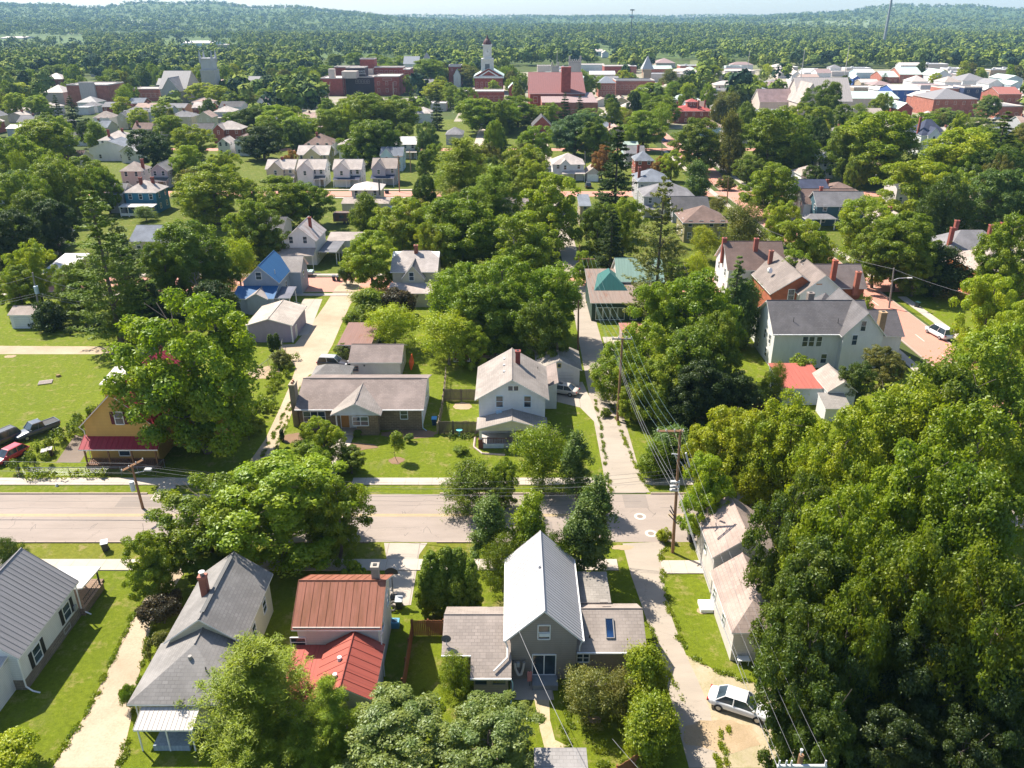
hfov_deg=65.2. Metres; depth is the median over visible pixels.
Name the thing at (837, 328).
house
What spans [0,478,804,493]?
verge
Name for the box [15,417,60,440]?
pickup truck
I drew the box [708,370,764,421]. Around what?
broadleaf tree
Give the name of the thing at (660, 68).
building
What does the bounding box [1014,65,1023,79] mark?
maple tree
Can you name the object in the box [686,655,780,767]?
gravel lot
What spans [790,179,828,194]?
house
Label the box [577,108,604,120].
maple tree
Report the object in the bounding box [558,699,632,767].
weeds
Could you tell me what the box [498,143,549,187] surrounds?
maple tree
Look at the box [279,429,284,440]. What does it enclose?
arborvitae
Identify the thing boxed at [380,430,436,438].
soil bed
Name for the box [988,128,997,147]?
broadleaf tree
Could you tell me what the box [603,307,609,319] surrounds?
window
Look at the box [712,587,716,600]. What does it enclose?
window
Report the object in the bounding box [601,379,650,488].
weeds
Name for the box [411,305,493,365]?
open crowned tree
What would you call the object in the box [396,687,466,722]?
weeds
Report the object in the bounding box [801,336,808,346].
window
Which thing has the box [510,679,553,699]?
patio
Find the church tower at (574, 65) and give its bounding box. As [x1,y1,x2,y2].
[569,56,580,71]
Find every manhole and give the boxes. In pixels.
[634,513,645,519]
[645,530,656,536]
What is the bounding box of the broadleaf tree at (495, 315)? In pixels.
[447,279,527,356]
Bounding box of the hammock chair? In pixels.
[511,660,524,678]
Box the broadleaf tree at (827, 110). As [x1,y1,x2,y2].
[804,106,835,127]
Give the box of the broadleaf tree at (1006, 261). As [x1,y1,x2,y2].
[969,211,1023,304]
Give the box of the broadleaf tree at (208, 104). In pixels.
[198,98,217,113]
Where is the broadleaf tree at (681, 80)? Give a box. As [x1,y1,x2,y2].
[675,74,697,94]
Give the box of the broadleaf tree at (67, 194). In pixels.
[23,159,91,218]
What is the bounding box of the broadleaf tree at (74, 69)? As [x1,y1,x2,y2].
[63,64,81,81]
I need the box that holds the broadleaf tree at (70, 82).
[60,78,75,86]
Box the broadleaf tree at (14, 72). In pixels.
[8,70,21,78]
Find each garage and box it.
[246,299,306,342]
[337,322,379,359]
[348,344,406,373]
[535,342,581,385]
[584,164,598,181]
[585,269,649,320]
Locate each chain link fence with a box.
[15,459,164,475]
[249,340,282,376]
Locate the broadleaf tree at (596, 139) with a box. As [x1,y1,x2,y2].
[574,115,616,157]
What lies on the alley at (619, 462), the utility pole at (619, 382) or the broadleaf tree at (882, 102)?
the utility pole at (619, 382)
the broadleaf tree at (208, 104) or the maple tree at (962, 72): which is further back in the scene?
the maple tree at (962, 72)
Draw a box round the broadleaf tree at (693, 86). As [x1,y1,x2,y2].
[677,82,696,94]
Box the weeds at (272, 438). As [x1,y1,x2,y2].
[260,402,290,456]
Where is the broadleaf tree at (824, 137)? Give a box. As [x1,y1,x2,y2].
[813,130,836,155]
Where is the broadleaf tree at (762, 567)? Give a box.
[739,468,833,608]
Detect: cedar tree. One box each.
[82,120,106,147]
[121,65,134,75]
[228,62,239,73]
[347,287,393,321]
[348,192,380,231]
[495,127,507,161]
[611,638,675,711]
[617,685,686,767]
[623,109,634,132]
[634,438,673,480]
[644,422,690,471]
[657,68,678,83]
[665,80,679,96]
[683,156,714,195]
[709,94,727,124]
[715,105,747,175]
[719,91,739,124]
[728,277,763,348]
[737,104,750,121]
[910,241,976,298]
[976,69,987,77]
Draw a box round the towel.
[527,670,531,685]
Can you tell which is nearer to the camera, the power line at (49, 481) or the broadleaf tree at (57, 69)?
the power line at (49, 481)
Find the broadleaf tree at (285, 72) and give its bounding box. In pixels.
[277,69,290,80]
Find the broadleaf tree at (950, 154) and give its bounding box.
[917,125,996,178]
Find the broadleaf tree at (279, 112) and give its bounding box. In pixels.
[254,104,310,127]
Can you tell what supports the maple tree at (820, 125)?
on the lawn at (252, 168)
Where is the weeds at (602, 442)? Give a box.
[593,398,613,492]
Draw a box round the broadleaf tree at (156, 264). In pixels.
[138,240,196,310]
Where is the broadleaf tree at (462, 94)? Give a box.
[453,87,479,105]
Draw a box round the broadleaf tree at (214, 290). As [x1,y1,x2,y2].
[190,278,240,334]
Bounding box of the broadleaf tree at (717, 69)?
[707,65,723,84]
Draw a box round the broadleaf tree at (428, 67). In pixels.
[413,59,448,78]
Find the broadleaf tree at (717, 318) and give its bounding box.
[695,309,743,375]
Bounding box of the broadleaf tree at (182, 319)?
[144,297,186,331]
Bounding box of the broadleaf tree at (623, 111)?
[616,106,628,125]
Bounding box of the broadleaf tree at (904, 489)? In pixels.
[832,436,967,606]
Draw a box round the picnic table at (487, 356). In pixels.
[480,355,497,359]
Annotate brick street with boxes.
[0,148,961,291]
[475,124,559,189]
[655,133,1020,424]
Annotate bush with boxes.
[0,725,40,767]
[31,300,70,332]
[117,683,136,708]
[135,588,182,628]
[142,629,169,661]
[269,350,292,366]
[333,342,349,360]
[337,266,354,284]
[341,559,365,573]
[342,309,366,324]
[353,430,361,437]
[379,286,418,312]
[404,433,413,441]
[453,445,469,453]
[600,407,611,417]
[655,527,671,541]
[714,175,736,189]
[789,353,816,367]
[857,293,874,308]
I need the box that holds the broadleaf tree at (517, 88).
[512,82,525,101]
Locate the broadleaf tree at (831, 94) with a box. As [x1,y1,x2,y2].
[799,80,843,115]
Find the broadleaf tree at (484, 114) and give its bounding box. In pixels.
[453,98,523,132]
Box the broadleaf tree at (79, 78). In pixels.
[76,75,87,82]
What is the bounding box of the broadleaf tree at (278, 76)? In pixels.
[273,75,288,82]
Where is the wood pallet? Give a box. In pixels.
[38,379,52,384]
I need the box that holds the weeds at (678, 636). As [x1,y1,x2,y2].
[657,541,756,683]
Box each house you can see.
[0,110,9,126]
[0,119,6,132]
[0,547,104,710]
[5,124,21,136]
[8,110,36,122]
[16,113,48,122]
[35,102,65,116]
[43,253,88,285]
[44,224,74,254]
[63,150,93,173]
[69,132,94,145]
[75,106,94,114]
[78,345,245,468]
[82,101,102,112]
[88,137,127,160]
[92,118,117,133]
[93,111,117,126]
[97,128,142,143]
[101,102,131,114]
[105,183,132,212]
[116,110,141,128]
[119,144,146,162]
[119,159,151,185]
[119,177,170,216]
[127,551,272,750]
[128,104,149,120]
[129,98,151,106]
[129,225,175,254]
[132,121,158,135]
[136,101,161,108]
[147,103,178,121]
[148,159,177,187]
[160,131,190,137]
[169,103,192,111]
[173,108,198,125]
[191,98,217,104]
[191,100,217,113]
[192,123,215,135]
[197,110,218,124]
[213,121,247,142]
[214,104,238,122]
[217,135,235,155]
[219,101,247,112]
[233,133,252,155]
[234,250,308,314]
[265,156,297,185]
[268,216,292,238]
[277,216,362,268]
[285,562,392,728]
[288,374,431,434]
[296,159,330,186]
[297,145,334,168]
[299,111,316,123]
[304,132,338,155]
[332,159,365,187]
[338,138,358,158]
[341,179,390,210]
[370,158,400,186]
[380,146,405,170]
[389,244,441,306]
[395,136,419,159]
[414,107,432,122]
[441,530,645,702]
[445,127,463,144]
[475,348,558,448]
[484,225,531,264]
[501,197,528,214]
[531,113,551,138]
[550,153,584,181]
[577,194,590,226]
[594,257,664,290]
[596,97,604,106]
[606,123,625,143]
[615,95,628,104]
[621,141,638,153]
[624,145,644,167]
[631,145,653,172]
[631,167,670,201]
[637,183,694,218]
[668,196,709,222]
[672,99,772,123]
[675,205,728,242]
[682,99,706,106]
[696,496,784,660]
[699,120,722,136]
[714,237,840,299]
[715,86,725,92]
[750,250,866,306]
[751,287,904,370]
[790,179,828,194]
[791,166,811,178]
[794,186,854,220]
[802,191,865,229]
[826,179,857,190]
[871,206,912,232]
[882,183,912,203]
[907,117,948,154]
[932,220,1020,261]
[952,248,1023,296]
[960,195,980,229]
[1008,114,1023,130]
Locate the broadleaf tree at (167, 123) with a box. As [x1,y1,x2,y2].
[152,115,185,142]
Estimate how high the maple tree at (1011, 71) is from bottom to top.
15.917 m
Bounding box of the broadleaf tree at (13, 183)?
[0,169,53,211]
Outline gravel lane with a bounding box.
[250,281,359,461]
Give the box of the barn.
[812,149,834,177]
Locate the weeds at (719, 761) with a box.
[712,724,731,767]
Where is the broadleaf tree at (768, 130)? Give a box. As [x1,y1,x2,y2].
[735,105,812,173]
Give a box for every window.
[28,637,46,668]
[58,597,73,625]
[63,622,70,634]
[109,411,128,424]
[118,451,130,455]
[251,621,256,637]
[255,272,261,279]
[262,596,266,615]
[288,236,293,243]
[290,637,306,646]
[302,236,307,243]
[302,411,325,422]
[352,416,368,425]
[386,588,388,607]
[400,411,407,419]
[409,272,413,280]
[474,680,487,685]
[491,680,506,685]
[496,395,502,407]
[508,385,512,391]
[513,385,518,391]
[524,395,530,407]
[537,625,550,639]
[576,653,589,662]
[703,540,706,554]
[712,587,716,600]
[721,611,725,626]
[787,289,794,299]
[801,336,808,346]
[808,336,815,346]
[815,336,822,346]
[820,354,827,363]
[851,335,858,345]
[860,320,867,331]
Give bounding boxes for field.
[131,19,869,28]
[690,60,813,68]
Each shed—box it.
[7,305,41,328]
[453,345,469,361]
[534,748,587,767]
[619,323,641,340]
[768,363,823,404]
[812,363,857,421]
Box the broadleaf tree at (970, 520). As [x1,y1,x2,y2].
[892,460,1023,630]
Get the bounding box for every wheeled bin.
[46,446,53,455]
[100,538,108,551]
[394,595,402,608]
[431,416,436,424]
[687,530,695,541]
[914,301,920,307]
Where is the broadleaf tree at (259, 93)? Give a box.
[252,87,272,102]
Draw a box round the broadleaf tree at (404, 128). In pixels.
[394,122,414,135]
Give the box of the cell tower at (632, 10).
[630,9,634,36]
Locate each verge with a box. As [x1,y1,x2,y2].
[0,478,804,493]
[2,542,1023,564]
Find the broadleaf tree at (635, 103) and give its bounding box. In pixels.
[625,91,641,110]
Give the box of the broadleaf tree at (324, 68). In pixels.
[317,65,332,75]
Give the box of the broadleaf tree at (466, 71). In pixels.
[456,64,480,86]
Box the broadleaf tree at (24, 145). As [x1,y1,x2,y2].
[0,133,45,174]
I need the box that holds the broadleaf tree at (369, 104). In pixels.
[327,91,391,136]
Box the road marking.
[0,514,1023,514]
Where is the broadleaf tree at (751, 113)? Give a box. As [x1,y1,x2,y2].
[738,101,756,128]
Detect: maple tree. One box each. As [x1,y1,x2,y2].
[0,94,3,110]
[0,264,41,312]
[1,238,57,304]
[5,82,41,96]
[18,137,53,155]
[26,69,34,80]
[32,154,64,172]
[34,112,55,121]
[52,115,74,130]
[69,155,115,202]
[87,167,123,213]
[95,76,108,81]
[99,286,263,456]
[109,96,131,114]
[111,63,119,71]
[118,71,131,86]
[120,529,186,601]
[125,107,148,127]
[136,61,152,81]
[142,471,269,575]
[150,101,173,119]
[168,145,207,175]
[169,161,251,223]
[171,124,217,159]
[172,169,222,210]
[184,82,212,99]
[190,449,365,577]
[203,85,227,104]
[207,150,243,180]
[217,65,232,78]
[220,92,250,103]
[220,199,270,254]
[235,126,287,160]
[235,209,291,260]
[237,179,264,202]
[246,174,313,226]
[266,68,278,77]
[277,115,315,145]
[278,439,335,487]
[284,150,297,158]
[284,180,336,224]
[297,474,376,567]
[298,415,347,465]
[331,681,464,767]
[333,444,366,473]
[335,94,350,106]
[335,119,402,164]
[338,103,354,139]
[338,230,397,290]
[340,144,362,158]
[346,120,362,136]
[367,195,438,250]
[386,95,407,107]
[402,74,413,93]
[413,219,452,269]
[419,80,451,101]
[422,689,546,767]
[424,143,444,173]
[430,69,445,79]
[440,82,458,107]
[452,320,489,370]
[467,161,483,196]
[477,141,502,161]
[484,80,501,88]
[486,456,520,508]
[491,99,510,133]
[492,210,564,277]
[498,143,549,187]
[499,60,510,69]
[505,76,518,92]
[507,64,517,73]
[512,171,583,249]
[514,125,553,159]
[535,102,561,126]
[574,250,596,281]
[575,201,619,262]
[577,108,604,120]
[590,144,614,178]
[602,98,620,123]
[602,197,649,256]
[615,70,633,77]
[620,110,668,148]
[626,82,667,100]
[626,281,695,356]
[650,156,666,173]
[657,150,685,179]
[658,264,748,365]
[663,262,684,281]
[676,450,736,537]
[678,85,695,105]
[680,404,751,494]
[731,154,765,183]
[733,74,765,88]
[737,162,800,218]
[761,200,802,246]
[767,218,837,263]
[781,248,812,266]
[789,102,814,117]
[806,115,827,147]
[810,231,834,261]
[820,644,880,761]
[828,104,852,126]
[833,194,892,263]
[836,698,940,767]
[838,360,878,405]
[845,111,871,126]
[849,219,909,287]
[858,210,942,290]
[861,344,908,391]
[863,617,981,766]
[868,159,972,219]
[888,111,916,132]
[894,232,941,296]
[912,112,940,125]
[914,707,1007,767]
[928,72,941,82]
[931,107,963,126]
[945,112,971,145]
[948,169,982,198]
[949,273,1022,363]
[951,150,981,190]
[956,60,970,74]
[956,70,968,75]
[963,663,1023,767]
[966,117,1000,135]
[973,152,1013,220]
[973,299,1023,381]
[1006,64,1014,74]
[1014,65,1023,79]
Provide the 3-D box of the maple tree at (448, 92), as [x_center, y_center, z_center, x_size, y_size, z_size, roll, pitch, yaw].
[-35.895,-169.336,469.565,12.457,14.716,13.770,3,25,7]
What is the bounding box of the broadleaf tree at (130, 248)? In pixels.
[103,233,140,284]
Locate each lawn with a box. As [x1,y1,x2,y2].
[0,292,1023,767]
[1,119,1017,273]
[352,198,1023,374]
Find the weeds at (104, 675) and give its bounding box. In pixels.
[51,570,165,760]
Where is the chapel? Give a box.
[640,56,653,77]
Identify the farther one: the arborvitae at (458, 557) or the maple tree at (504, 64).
the maple tree at (504, 64)
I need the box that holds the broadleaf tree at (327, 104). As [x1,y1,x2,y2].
[317,98,340,109]
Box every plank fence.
[401,619,443,685]
[436,367,445,433]
[439,420,478,433]
[443,388,478,400]
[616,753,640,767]
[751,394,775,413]
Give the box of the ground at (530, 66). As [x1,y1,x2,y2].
[0,58,1015,493]
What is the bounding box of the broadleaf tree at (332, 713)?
[288,673,362,767]
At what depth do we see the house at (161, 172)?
248.07 m
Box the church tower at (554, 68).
[551,62,558,71]
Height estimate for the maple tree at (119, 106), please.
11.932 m
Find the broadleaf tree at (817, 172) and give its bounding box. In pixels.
[802,164,825,178]
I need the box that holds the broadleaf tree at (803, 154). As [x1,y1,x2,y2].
[782,133,821,170]
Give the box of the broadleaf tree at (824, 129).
[795,118,829,134]
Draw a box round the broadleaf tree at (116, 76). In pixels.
[107,72,140,83]
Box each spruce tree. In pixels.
[50,95,74,131]
[64,96,84,131]
[162,108,174,126]
[407,91,416,116]
[430,88,444,129]
[504,102,520,132]
[557,92,571,123]
[574,95,583,122]
[591,207,626,268]
[593,121,642,235]
[669,89,677,102]
[724,86,736,104]
[725,255,751,343]
[987,111,1019,178]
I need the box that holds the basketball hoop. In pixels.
[385,568,397,599]
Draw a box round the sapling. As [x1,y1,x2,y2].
[388,430,405,459]
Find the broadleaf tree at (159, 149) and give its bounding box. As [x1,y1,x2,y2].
[123,129,173,167]
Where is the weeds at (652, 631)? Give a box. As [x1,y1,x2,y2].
[646,622,683,700]
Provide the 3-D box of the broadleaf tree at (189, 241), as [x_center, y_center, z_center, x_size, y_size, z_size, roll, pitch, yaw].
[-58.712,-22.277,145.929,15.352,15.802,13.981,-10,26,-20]
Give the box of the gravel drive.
[53,571,182,767]
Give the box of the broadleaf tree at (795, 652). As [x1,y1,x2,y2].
[748,598,859,767]
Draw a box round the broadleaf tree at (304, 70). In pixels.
[300,67,308,78]
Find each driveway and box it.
[57,435,86,461]
[299,299,321,335]
[384,543,426,605]
[557,382,601,430]
[603,337,653,349]
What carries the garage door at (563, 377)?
in the garage at (568, 365)
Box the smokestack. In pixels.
[883,0,892,40]
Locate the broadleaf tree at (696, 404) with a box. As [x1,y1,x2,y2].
[666,356,732,433]
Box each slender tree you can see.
[466,490,517,567]
[505,488,549,549]
[554,425,597,506]
[558,493,613,574]
[569,467,621,561]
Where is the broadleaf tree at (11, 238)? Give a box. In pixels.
[0,208,47,276]
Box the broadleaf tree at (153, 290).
[125,279,162,318]
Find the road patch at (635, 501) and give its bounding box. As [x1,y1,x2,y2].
[115,495,648,535]
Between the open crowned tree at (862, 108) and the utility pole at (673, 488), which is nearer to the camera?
the utility pole at (673, 488)
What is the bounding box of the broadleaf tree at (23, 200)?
[7,189,52,228]
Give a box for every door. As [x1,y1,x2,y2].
[13,317,30,327]
[340,415,350,427]
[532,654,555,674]
[557,373,573,383]
[587,174,597,180]
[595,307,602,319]
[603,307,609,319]
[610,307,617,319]
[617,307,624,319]
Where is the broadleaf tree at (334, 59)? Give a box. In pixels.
[324,54,344,67]
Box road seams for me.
[0,501,680,537]
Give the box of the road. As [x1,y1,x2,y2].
[0,494,1023,541]
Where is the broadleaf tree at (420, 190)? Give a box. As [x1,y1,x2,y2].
[411,174,440,217]
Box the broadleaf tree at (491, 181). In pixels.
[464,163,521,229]
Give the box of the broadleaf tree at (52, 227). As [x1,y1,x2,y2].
[30,198,83,259]
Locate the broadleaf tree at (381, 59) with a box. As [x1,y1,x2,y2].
[366,53,392,64]
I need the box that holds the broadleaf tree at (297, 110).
[290,106,302,114]
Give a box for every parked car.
[0,424,20,444]
[0,442,29,465]
[316,354,348,364]
[557,381,579,396]
[585,182,591,187]
[706,684,772,723]
[925,323,953,339]
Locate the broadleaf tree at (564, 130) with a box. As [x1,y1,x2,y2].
[549,110,603,155]
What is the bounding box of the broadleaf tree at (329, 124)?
[306,107,363,141]
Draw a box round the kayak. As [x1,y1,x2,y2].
[409,354,413,369]
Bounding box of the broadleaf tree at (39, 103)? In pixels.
[21,94,53,114]
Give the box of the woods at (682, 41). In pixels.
[0,22,1023,59]
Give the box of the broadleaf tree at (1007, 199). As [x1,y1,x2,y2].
[967,165,1023,233]
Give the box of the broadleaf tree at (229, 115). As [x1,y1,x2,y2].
[221,112,238,122]
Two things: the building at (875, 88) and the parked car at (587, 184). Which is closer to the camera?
the parked car at (587, 184)
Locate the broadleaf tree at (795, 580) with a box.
[747,529,860,689]
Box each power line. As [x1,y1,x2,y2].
[0,480,106,482]
[4,461,133,463]
[21,471,91,472]
[135,473,674,489]
[136,477,671,496]
[141,464,676,482]
[146,470,659,495]
[149,467,661,488]
[519,632,583,767]
[659,431,778,757]
[670,442,794,759]
[674,431,810,760]
[675,480,776,765]
[676,486,776,764]
[678,495,776,763]
[681,430,819,747]
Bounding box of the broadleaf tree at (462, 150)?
[426,135,514,222]
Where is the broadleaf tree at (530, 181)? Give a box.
[504,159,544,200]
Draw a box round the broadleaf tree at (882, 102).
[867,92,893,110]
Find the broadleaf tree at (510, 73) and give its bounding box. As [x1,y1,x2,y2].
[503,70,515,87]
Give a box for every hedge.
[6,404,97,477]
[24,466,108,480]
[28,322,107,333]
[242,353,300,434]
[447,431,478,438]
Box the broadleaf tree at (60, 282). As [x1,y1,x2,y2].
[50,259,105,316]
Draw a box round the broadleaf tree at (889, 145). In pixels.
[828,110,923,184]
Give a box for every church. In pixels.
[159,49,219,102]
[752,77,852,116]
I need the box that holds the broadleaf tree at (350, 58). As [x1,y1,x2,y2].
[343,52,363,65]
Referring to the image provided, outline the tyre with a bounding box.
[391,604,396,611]
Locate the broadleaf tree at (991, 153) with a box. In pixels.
[959,144,1023,187]
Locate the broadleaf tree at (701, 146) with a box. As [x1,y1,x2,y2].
[667,115,721,169]
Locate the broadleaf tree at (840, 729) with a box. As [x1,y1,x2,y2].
[787,675,873,767]
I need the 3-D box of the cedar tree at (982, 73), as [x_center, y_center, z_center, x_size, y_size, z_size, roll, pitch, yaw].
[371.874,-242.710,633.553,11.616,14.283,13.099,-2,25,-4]
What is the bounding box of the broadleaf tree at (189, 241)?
[149,217,232,299]
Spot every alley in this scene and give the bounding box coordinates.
[0,346,154,353]
[554,203,645,492]
[611,477,648,491]
[623,541,717,767]
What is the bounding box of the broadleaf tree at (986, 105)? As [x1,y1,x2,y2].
[973,94,1003,120]
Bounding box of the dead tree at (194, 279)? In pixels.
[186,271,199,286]
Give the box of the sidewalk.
[0,151,969,573]
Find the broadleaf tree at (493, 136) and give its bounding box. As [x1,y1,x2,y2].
[482,120,504,162]
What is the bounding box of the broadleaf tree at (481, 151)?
[465,143,492,171]
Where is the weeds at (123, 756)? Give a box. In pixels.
[114,587,177,766]
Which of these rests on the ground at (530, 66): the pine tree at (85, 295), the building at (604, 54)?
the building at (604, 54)
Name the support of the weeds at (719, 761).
on the lawn at (66, 684)
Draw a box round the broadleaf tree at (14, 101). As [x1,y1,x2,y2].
[2,92,30,112]
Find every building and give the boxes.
[0,36,34,38]
[45,85,68,103]
[50,73,65,85]
[66,82,123,106]
[76,96,105,105]
[131,87,160,100]
[181,41,224,45]
[217,44,229,47]
[248,76,261,79]
[256,97,269,104]
[320,58,412,95]
[403,56,419,67]
[430,101,447,110]
[448,64,462,85]
[453,68,461,86]
[466,89,503,102]
[473,35,503,88]
[508,82,514,95]
[527,67,597,118]
[537,65,550,71]
[581,63,604,70]
[588,71,614,75]
[595,49,602,55]
[596,76,615,96]
[601,50,608,57]
[602,65,630,75]
[613,78,654,94]
[628,64,636,73]
[642,65,671,71]
[651,72,683,81]
[652,58,675,67]
[674,68,696,71]
[677,64,696,67]
[710,72,727,84]
[712,81,733,87]
[720,69,754,77]
[724,65,742,67]
[729,62,752,69]
[773,68,785,77]
[786,70,799,80]
[796,74,818,76]
[798,68,817,73]
[811,69,831,76]
[827,65,841,70]
[831,71,848,76]
[841,66,870,70]
[848,69,874,77]
[849,75,860,84]
[850,85,872,90]
[851,91,899,108]
[854,79,877,84]
[864,81,889,85]
[865,108,881,113]
[868,86,880,90]
[870,71,898,82]
[879,84,919,101]
[888,100,912,117]
[889,67,922,83]
[895,62,918,66]
[903,75,928,83]
[906,91,923,105]
[908,83,944,88]
[911,88,977,115]
[922,68,951,82]
[924,62,947,68]
[930,85,959,91]
[933,76,961,85]
[940,67,959,70]
[952,73,982,84]
[953,85,982,100]
[976,78,1002,89]
[976,102,1023,118]
[981,87,1021,103]
[985,68,1005,75]
[989,73,1022,82]
[1000,79,1021,88]
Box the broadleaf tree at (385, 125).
[354,117,400,160]
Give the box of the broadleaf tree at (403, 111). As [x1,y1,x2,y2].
[367,99,421,130]
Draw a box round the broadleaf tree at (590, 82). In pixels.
[584,75,600,94]
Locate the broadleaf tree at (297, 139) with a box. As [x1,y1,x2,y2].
[282,119,306,154]
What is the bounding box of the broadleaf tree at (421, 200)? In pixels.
[390,198,439,242]
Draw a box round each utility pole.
[32,272,40,313]
[121,458,151,508]
[394,156,401,191]
[577,300,578,349]
[612,336,631,421]
[657,429,690,552]
[777,748,826,767]
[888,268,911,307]
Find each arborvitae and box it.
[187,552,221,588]
[267,334,275,352]
[273,333,281,350]
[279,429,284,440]
[413,569,433,619]
[420,549,439,614]
[429,570,448,617]
[433,545,453,608]
[446,573,468,606]
[448,547,469,596]
[461,557,483,606]
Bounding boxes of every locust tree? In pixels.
[0,67,10,80]
[0,80,11,96]
[0,92,7,112]
[2,81,26,98]
[26,150,89,205]
[39,118,59,141]
[69,72,77,81]
[75,118,97,146]
[135,66,152,86]
[145,62,158,84]
[310,64,320,75]
[415,120,439,155]
[425,261,488,335]
[440,186,466,219]
[446,187,486,232]
[462,253,541,347]
[511,260,586,336]
[588,339,646,402]
[611,318,675,406]
[616,379,650,421]
[629,347,686,427]
[652,314,728,419]
[699,81,718,108]
[717,404,784,510]
[730,84,742,106]
[742,384,836,526]
[769,476,903,612]
[784,406,891,535]
[796,574,895,714]
[828,371,951,530]
[834,522,967,708]
[843,149,874,188]
[883,348,1010,465]
[891,395,1023,558]
[914,172,976,235]
[916,60,927,72]
[916,116,938,124]
[917,530,1023,754]
[923,110,948,126]
[941,316,1023,461]
[964,125,996,147]
[969,62,976,74]
[1000,135,1023,171]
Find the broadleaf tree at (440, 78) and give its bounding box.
[435,76,446,80]
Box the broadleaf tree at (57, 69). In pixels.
[38,64,66,74]
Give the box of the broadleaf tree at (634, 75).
[625,72,638,77]
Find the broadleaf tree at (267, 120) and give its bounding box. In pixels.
[256,115,283,147]
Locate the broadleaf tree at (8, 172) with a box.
[2,169,35,183]
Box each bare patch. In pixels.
[248,366,279,378]
[453,402,471,408]
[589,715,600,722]
[612,545,633,549]
[683,720,760,752]
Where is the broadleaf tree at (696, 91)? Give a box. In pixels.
[689,88,700,98]
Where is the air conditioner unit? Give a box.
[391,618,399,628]
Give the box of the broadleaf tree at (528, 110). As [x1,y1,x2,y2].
[501,95,546,126]
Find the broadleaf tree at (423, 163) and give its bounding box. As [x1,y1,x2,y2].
[415,149,435,176]
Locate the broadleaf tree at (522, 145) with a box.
[515,143,546,177]
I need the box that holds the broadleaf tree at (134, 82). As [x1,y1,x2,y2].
[127,76,140,87]
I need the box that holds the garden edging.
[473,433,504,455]
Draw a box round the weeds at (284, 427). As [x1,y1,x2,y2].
[272,383,301,450]
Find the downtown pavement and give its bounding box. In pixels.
[218,69,1023,128]
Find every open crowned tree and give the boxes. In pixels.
[0,534,32,565]
[6,147,34,173]
[101,69,112,75]
[103,299,130,345]
[111,84,133,101]
[133,205,159,220]
[151,68,157,83]
[171,173,202,217]
[226,231,259,290]
[307,67,319,75]
[359,302,429,349]
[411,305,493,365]
[433,161,454,194]
[436,452,495,520]
[436,647,475,700]
[477,530,521,592]
[498,63,510,82]
[503,420,584,496]
[546,529,579,571]
[558,660,626,732]
[581,69,588,75]
[603,665,639,726]
[635,91,650,119]
[645,101,678,134]
[655,236,688,266]
[683,250,711,273]
[686,225,722,260]
[709,194,728,212]
[715,90,728,99]
[715,196,771,243]
[757,69,764,79]
[759,359,787,403]
[761,63,775,79]
[851,102,869,111]
[925,160,948,210]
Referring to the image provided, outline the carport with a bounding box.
[311,364,353,374]
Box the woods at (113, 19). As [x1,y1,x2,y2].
[0,0,1023,31]
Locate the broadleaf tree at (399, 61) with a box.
[385,55,403,65]
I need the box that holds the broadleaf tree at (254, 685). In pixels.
[173,628,346,767]
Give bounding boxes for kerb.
[0,133,977,542]
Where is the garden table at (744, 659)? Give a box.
[736,656,749,665]
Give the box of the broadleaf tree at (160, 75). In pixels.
[156,70,163,80]
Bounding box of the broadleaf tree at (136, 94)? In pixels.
[121,83,140,97]
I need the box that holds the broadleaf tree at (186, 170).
[180,167,204,181]
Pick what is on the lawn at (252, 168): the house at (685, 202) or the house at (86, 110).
the house at (685, 202)
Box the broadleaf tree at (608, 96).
[604,94,620,110]
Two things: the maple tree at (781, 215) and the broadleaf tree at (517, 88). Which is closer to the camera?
the maple tree at (781, 215)
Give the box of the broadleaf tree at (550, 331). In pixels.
[512,299,572,359]
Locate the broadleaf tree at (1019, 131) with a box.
[1008,124,1023,143]
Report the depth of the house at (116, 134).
309.97 m
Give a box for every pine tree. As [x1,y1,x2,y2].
[56,189,158,343]
[97,218,157,321]
[621,176,690,320]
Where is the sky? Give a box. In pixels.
[0,0,1023,17]
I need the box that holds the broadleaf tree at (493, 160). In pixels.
[482,155,512,186]
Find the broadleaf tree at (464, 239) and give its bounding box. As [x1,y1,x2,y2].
[419,194,507,269]
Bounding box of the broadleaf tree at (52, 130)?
[5,119,80,161]
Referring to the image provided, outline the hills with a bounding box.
[0,4,1023,57]
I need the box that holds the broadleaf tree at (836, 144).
[816,124,880,182]
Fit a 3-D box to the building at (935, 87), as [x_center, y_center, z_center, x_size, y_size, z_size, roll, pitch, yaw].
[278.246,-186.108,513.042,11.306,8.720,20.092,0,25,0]
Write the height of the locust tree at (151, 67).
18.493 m
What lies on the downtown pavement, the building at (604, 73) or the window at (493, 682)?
the building at (604, 73)
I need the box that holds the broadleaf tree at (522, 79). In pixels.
[516,74,527,91]
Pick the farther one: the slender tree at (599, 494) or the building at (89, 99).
the building at (89, 99)
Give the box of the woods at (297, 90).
[0,45,1023,111]
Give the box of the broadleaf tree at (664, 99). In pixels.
[642,94,681,124]
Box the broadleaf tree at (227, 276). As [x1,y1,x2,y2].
[199,250,242,294]
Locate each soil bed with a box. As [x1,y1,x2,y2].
[283,433,301,442]
[323,442,377,449]
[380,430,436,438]
[388,457,404,463]
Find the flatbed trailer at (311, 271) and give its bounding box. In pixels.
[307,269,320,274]
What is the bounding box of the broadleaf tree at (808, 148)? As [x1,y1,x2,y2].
[791,134,816,166]
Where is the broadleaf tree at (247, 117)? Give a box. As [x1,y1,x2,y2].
[232,107,264,133]
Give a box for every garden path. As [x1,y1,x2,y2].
[150,477,175,499]
[326,435,353,477]
[535,700,564,747]

